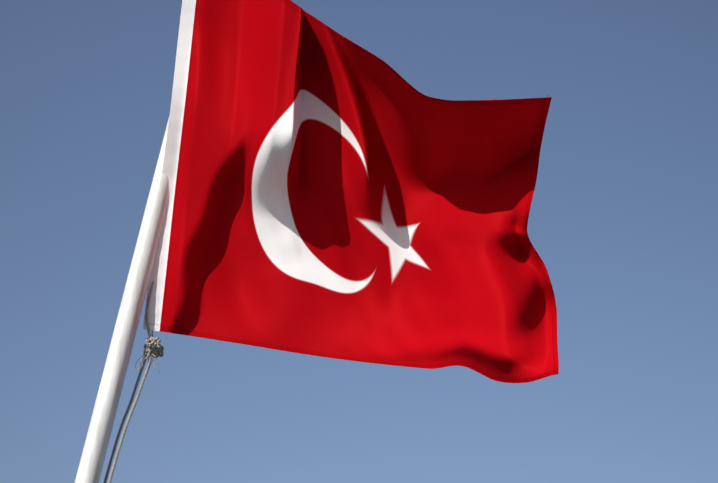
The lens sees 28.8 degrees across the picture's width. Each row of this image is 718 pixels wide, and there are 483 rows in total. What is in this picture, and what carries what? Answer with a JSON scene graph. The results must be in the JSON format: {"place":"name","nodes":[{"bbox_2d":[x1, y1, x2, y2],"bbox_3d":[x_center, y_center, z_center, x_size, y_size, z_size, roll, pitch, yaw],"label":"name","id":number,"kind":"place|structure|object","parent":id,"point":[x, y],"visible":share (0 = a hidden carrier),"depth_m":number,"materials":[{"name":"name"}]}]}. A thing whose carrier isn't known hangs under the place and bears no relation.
{"place":"outdoors","nodes":[
{"label":"outdoors","id":0,"kind":"place"},
{"bbox_2d":[75,0,558,482],"bbox_3d":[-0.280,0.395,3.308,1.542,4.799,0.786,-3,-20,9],"label":"flag","id":1,"kind":"object","parent":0,"point":[319,188],"visible":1,"depth_m":3.50,"materials":[{"name":"fabric"}]},
{"bbox_2d":[0,0,717,482],"label":"sky","id":2,"kind":"structure","parent":0,"point":[623,218],"materials":[{"name":"blue"}]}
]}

